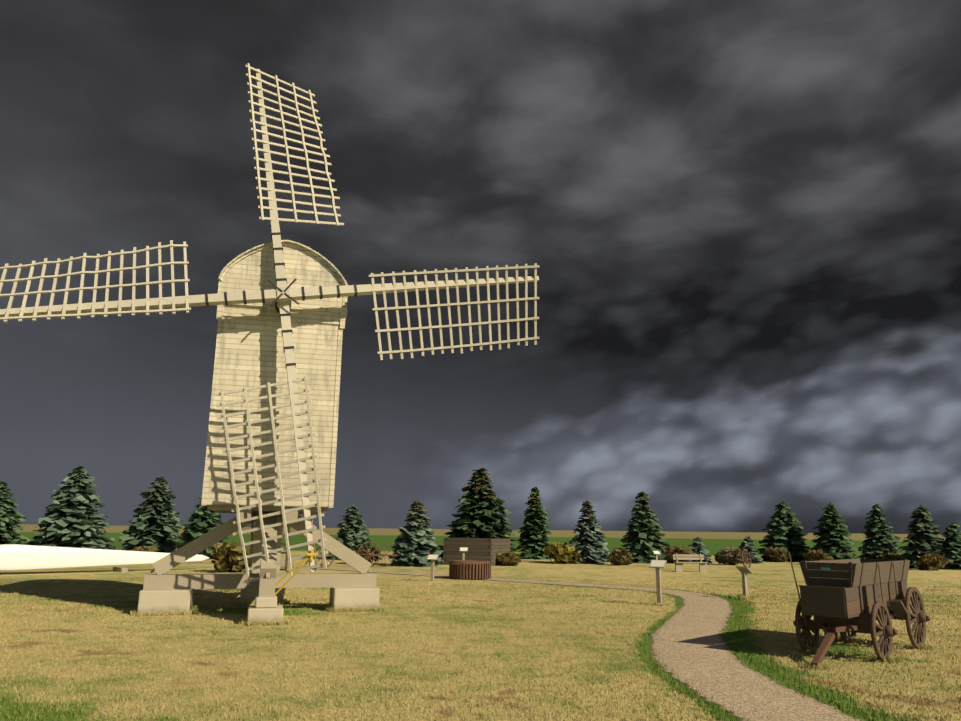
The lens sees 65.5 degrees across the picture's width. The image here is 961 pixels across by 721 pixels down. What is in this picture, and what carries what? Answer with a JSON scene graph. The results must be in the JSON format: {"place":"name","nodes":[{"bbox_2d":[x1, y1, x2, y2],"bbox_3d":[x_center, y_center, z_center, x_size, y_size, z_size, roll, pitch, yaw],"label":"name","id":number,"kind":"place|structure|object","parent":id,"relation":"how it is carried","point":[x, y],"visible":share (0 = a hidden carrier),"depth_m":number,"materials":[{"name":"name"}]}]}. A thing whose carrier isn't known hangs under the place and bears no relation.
{"place":"outdoors","nodes":[
{"label":"outdoors","id":0,"kind":"place"},
{"bbox_2d":[0,524,960,720],"bbox_3d":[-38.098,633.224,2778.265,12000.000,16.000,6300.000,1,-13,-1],"label":"ground","id":1,"kind":"structure","parent":0,"point":[714,542],"depth_m":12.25,"materials":[{"name":"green plant"}]},
{"bbox_2d":[0,480,29,544],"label":"spruce","id":2,"kind":"object","parent":1,"relation":"on","point":[7,519],"visible":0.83,"depth_m":47.49,"materials":[{"name":"green plant"}]},
{"bbox_2d":[24,465,115,549],"bbox_3d":[-33.721,12.470,61.985,7.074,7.565,7.238,5,-14,-20],"label":"spruce","id":3,"kind":"object","parent":1,"relation":"on","point":[71,518],"visible":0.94,"depth_m":60.88,"materials":[{"name":"green plant"}]},
{"bbox_2d":[0,544,208,571],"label":"turbine blade","id":4,"kind":"object","parent":1,"relation":"on","point":[15,557],"visible":0.88,"depth_m":30.18,"materials":[{"name":"white"}]},
{"bbox_2d":[129,546,160,551],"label":"shrub","id":5,"kind":"object","parent":1,"relation":"on","point":[147,549],"visible":0.4,"depth_m":48.32,"materials":[{"name":"yellow plant"}]},
{"bbox_2d":[117,475,185,552],"bbox_3d":[-22.187,10.811,51.160,4.682,5.849,4.681,0,-13,3],"label":"spruce","id":6,"kind":"object","parent":1,"relation":"on","point":[153,524],"visible":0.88,"depth_m":50.28,"materials":[{"name":"green plant"}]},
{"bbox_2d":[176,495,229,558],"bbox_3d":[-17.233,10.530,47.034,3.621,4.694,3.605,-11,-18,42],"label":"spruce","id":7,"kind":"object","parent":1,"relation":"on","point":[203,519],"visible":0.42,"depth_m":46.57,"materials":[{"name":"green plant"}]},
{"bbox_2d":[210,541,249,571],"bbox_3d":[-10.578,8.509,32.185,2.216,1.412,2.180,1,-13,-1],"label":"shrub","id":8,"kind":"object","parent":1,"relation":"on","point":[224,555],"visible":0.77,"depth_m":31.89,"materials":[{"name":"yellow plant"}]},
{"bbox_2d":[137,587,379,624],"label":"foundation blocks","id":9,"kind":"structure","parent":1,"relation":"on","point":[266,609],"depth_m":15.83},
{"bbox_2d":[143,511,376,596],"bbox_3d":[-4.855,3.962,17.095,3.748,2.370,3.748,-6,-15,28],"label":"windmill support trestle","id":10,"kind":"object","parent":9,"relation":"on","point":[265,585],"visible":0.73,"depth_m":16.60,"materials":[{"name":"beige wood"}]},
{"bbox_2d":[207,505,327,593],"bbox_3d":[-5.492,5.091,19.731,2.637,2.466,8.683,4,-13,-14],"label":"windmill substructure","id":11,"kind":"object","parent":10,"relation":"on","point":[249,513],"visible":0.52,"depth_m":15.98,"materials":[{"name":"brown wood"}]},
{"bbox_2d":[201,240,347,507],"bbox_3d":[-4.880,0.557,18.128,2.878,5.970,3.780,4,-13,-14],"label":"mill","id":12,"kind":"object","parent":11,"relation":"on","point":[249,351],"visible":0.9,"depth_m":16.41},
{"bbox_2d":[0,63,538,584],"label":"windmill sails","id":13,"kind":"object","parent":12,"relation":"attached to","point":[282,295],"visible":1,"depth_m":16.02},
{"bbox_2d":[275,549,316,594],"bbox_3d":[-3.734,4.163,14.684,1.066,0.904,0.145,-2,-13,13],"label":"tie strap","id":14,"kind":"object","parent":13,"relation":"on","point":[312,554],"visible":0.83,"depth_m":14.66,"materials":[{"name":"yellow fabric"}]},
{"bbox_2d":[326,504,375,559],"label":"spruce","id":15,"kind":"object","parent":1,"relation":"on","point":[352,532],"visible":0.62,"depth_m":48.10,"materials":[{"name":"green plant"}]},
{"bbox_2d":[350,545,381,562],"bbox_3d":[-6.617,10.837,41.565,2.195,1.170,2.198,1,-13,-1],"label":"shrub","id":16,"kind":"object","parent":1,"relation":"on","point":[356,549],"visible":0.33,"depth_m":41.44,"materials":[{"name":"brown plant"}]},
{"bbox_2d":[387,500,442,566],"bbox_3d":[-3.450,9.382,40.227,2.996,3.736,2.998,-2,-13,11],"label":"spruce","id":17,"kind":"object","parent":1,"relation":"on","point":[415,545],"visible":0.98,"depth_m":39.66,"materials":[{"name":"green plant"}]},
{"bbox_2d":[426,554,438,580],"bbox_3d":[-1.782,7.692,27.639,0.400,0.998,0.239,-4,-14,19],"label":"sign","id":18,"kind":"object","parent":1,"relation":"on","point":[432,557],"visible":0.88,"depth_m":27.63,"materials":[{"name":"grey wood"}]},
{"bbox_2d":[438,544,442,563],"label":"shrub","id":19,"kind":"object","parent":1,"relation":"on","point":[441,548],"visible":0.06,"depth_m":42.63,"materials":[{"name":"brown plant"}]},
{"bbox_2d":[459,547,467,559],"bbox_3d":[-0.826,9.692,36.500,0.400,1.098,0.239,0,-13,4],"label":"sign","id":20,"kind":"object","parent":1,"relation":"on","point":[463,549],"visible":0.79,"depth_m":36.52,"materials":[{"name":"grey wood"}]},
{"bbox_2d":[443,538,509,565],"bbox_3d":[-0.171,10.845,42.486,2.900,1.438,2.900,-5,-14,23],"label":"timber crib","id":21,"kind":"object","parent":1,"relation":"on","point":[487,549],"visible":0.67,"depth_m":41.30,"materials":[{"name":"brown wood"}]},
{"bbox_2d":[442,468,517,558],"bbox_3d":[0.054,10.708,51.556,6.168,6.795,5.812,-9,-16,37],"label":"spruce","id":22,"kind":"object","parent":1,"relation":"on","point":[479,516],"visible":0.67,"depth_m":51.24,"materials":[{"name":"green plant"}]},
{"bbox_2d":[497,550,521,565],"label":"shrub","id":23,"kind":"object","parent":1,"relation":"on","point":[504,558],"visible":0.92,"depth_m":40.95,"materials":[{"name":"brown plant"}]},
{"bbox_2d":[316,542,750,567],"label":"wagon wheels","id":24,"kind":"object","parent":1,"relation":"on","point":[386,554],"visible":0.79,"depth_m":38.38,"materials":[{"name":"brown wood"}]},
{"bbox_2d":[516,487,553,559],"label":"spruce","id":25,"kind":"object","parent":1,"relation":"on","point":[534,539],"visible":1,"depth_m":52.68,"materials":[{"name":"green plant"}]},
{"bbox_2d":[543,542,580,563],"bbox_3d":[5.177,11.649,45.004,2.389,1.475,2.222,10,-16,-37],"label":"shrub","id":26,"kind":"object","parent":1,"relation":"on","point":[559,553],"visible":0.96,"depth_m":44.53,"materials":[{"name":"yellow plant"}]},
{"bbox_2d":[568,499,609,563],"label":"spruce","id":27,"kind":"object","parent":1,"relation":"on","point":[590,542],"visible":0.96,"depth_m":45.25,"materials":[{"name":"green plant"}]},
{"bbox_2d":[608,547,633,565],"bbox_3d":[8.100,11.401,43.340,1.480,1.192,1.689,1,-13,-1],"label":"shrub","id":28,"kind":"object","parent":1,"relation":"on","point":[619,556],"visible":0.98,"depth_m":42.88,"materials":[{"name":"brown plant"}]},
{"bbox_2d":[620,490,669,562],"bbox_3d":[10.574,10.943,48.536,3.467,4.990,3.557,-4,-14,19],"label":"spruce","id":29,"kind":"object","parent":1,"relation":"on","point":[645,538],"visible":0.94,"depth_m":48.05,"materials":[{"name":"green plant"}]},
{"bbox_2d":[652,551,659,559],"bbox_3d":[10.050,11.320,42.627,0.400,0.898,0.239,5,-14,-20],"label":"sign","id":30,"kind":"object","parent":1,"relation":"on","point":[656,553],"visible":0.79,"depth_m":42.66,"materials":[{"name":"grey wood"}]},
{"bbox_2d":[649,560,666,602],"bbox_3d":[4.552,5.706,19.110,0.400,1.168,0.239,-8,-16,33],"label":"sign","id":31,"kind":"object","parent":1,"relation":"on","point":[658,565],"visible":0.88,"depth_m":19.12,"materials":[{"name":"grey wood"}]},
{"bbox_2d":[661,546,692,563],"bbox_3d":[12.464,12.384,47.492,2.017,1.229,1.942,-11,-17,42],"label":"shrub","id":32,"kind":"object","parent":1,"relation":"on","point":[669,552],"visible":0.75,"depth_m":47.12,"materials":[{"name":"brown plant"}]},
{"bbox_2d":[673,554,707,571],"bbox_3d":[10.287,9.912,36.633,1.600,0.855,0.460,3,-13,-8],"label":"bench","id":33,"kind":"object","parent":1,"relation":"on","point":[679,565],"visible":1,"depth_m":36.70,"materials":[{"name":"grey wood"}]},
{"bbox_2d":[688,537,712,563],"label":"spruce","id":34,"kind":"object","parent":1,"relation":"on","point":[697,546],"visible":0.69,"depth_m":47.57,"materials":[{"name":"green plant"}]},
{"bbox_2d":[714,546,746,564],"bbox_3d":[15.218,11.954,45.584,1.837,1.256,1.974,1,-13,-1],"label":"shrub","id":35,"kind":"object","parent":1,"relation":"on","point":[729,556],"visible":0.98,"depth_m":45.20,"materials":[{"name":"brown plant"}]},
{"bbox_2d":[736,566,752,596],"bbox_3d":[7.503,6.326,21.176,0.239,0.948,0.400,8,-15,-30],"label":"sign","id":36,"kind":"object","parent":1,"relation":"on","point":[744,571],"visible":0.88,"depth_m":21.15,"materials":[{"name":"grey wood"}]},
{"bbox_2d":[738,535,764,563],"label":"spruce","id":37,"kind":"object","parent":1,"relation":"on","point":[748,545],"visible":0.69,"depth_m":48.64,"materials":[{"name":"green plant"}]},
{"bbox_2d":[764,546,790,561],"bbox_3d":[20.462,13.360,51.328,1.732,1.152,1.577,1,-13,-1],"label":"shrub","id":38,"kind":"object","parent":1,"relation":"on","point":[776,554],"visible":1,"depth_m":50.95,"materials":[{"name":"brown plant"}]},
{"bbox_2d":[756,501,810,561],"bbox_3d":[22.015,12.509,53.715,4.552,4.751,4.718,11,-16,-37],"label":"spruce","id":39,"kind":"object","parent":1,"relation":"on","point":[785,532],"visible":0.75,"depth_m":53.25,"materials":[{"name":"green plant"}]},
{"bbox_2d":[803,549,833,560],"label":"shrub","id":40,"kind":"object","parent":1,"relation":"on","point":[814,555],"visible":0.81,"depth_m":46.76,"materials":[{"name":"brown plant"}]},
{"bbox_2d":[810,502,859,559],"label":"spruce","id":41,"kind":"object","parent":1,"relation":"on","point":[833,539],"visible":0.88,"depth_m":50.69,"materials":[{"name":"green plant"}]},
{"bbox_2d":[788,551,930,667],"bbox_3d":[5.798,3.779,11.706,1.485,1.524,3.788,-12,-18,42],"label":"wagon","id":42,"kind":"object","parent":1,"relation":"on","point":[843,597],"visible":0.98,"depth_m":11.26,"materials":[{"name":"brown wood"}]},
{"bbox_2d":[857,504,901,558],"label":"spruce","id":43,"kind":"object","parent":1,"relation":"on","point":[881,540],"visible":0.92,"depth_m":51.97,"materials":[{"name":"green plant"}]},
{"bbox_2d":[876,552,901,559],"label":"shrub","id":44,"kind":"object","parent":1,"relation":"on","point":[889,556],"visible":0.46,"depth_m":45.41,"materials":[{"name":"brown plant"}]},
{"bbox_2d":[899,505,951,569],"bbox_3d":[26.023,10.581,43.821,3.217,4.141,3.045,5,-14,-17],"label":"spruce","id":45,"kind":"object","parent":1,"relation":"on","point":[923,538],"visible":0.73,"depth_m":43.43,"materials":[{"name":"green plant"}]},
{"bbox_2d":[916,553,949,570],"bbox_3d":[24.801,11.096,40.985,1.642,1.068,1.517,-5,-14,24],"label":"shrub","id":46,"kind":"object","parent":1,"relation":"on","point":[933,561],"visible":1,"depth_m":40.76,"materials":[{"name":"brown plant"}]},
{"bbox_2d":[939,522,960,569],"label":"spruce","id":47,"kind":"object","parent":1,"relation":"on","point":[952,542],"visible":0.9,"depth_m":42.62,"materials":[{"name":"green plant"}]},
{"bbox_2d":[0,0,960,533],"label":"sky","id":48,"kind":"structure","parent":0,"point":[740,220],"materials":[{"name":"grey"}]},
{"bbox_2d":[192,561,862,720],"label":"gravel path","id":49,"kind":"structure","parent":0,"point":[686,643],"depth_m":10.16,"materials":[{"name":"beige gravel"}]},
{"bbox_2d":[449,560,490,578],"bbox_3d":[-0.401,8.181,29.260,1.655,0.660,1.655,1,-13,-1],"label":"rusty gear","id":50,"kind":"object","parent":49,"relation":"on","point":[469,569],"visible":1,"depth_m":28.61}
]}

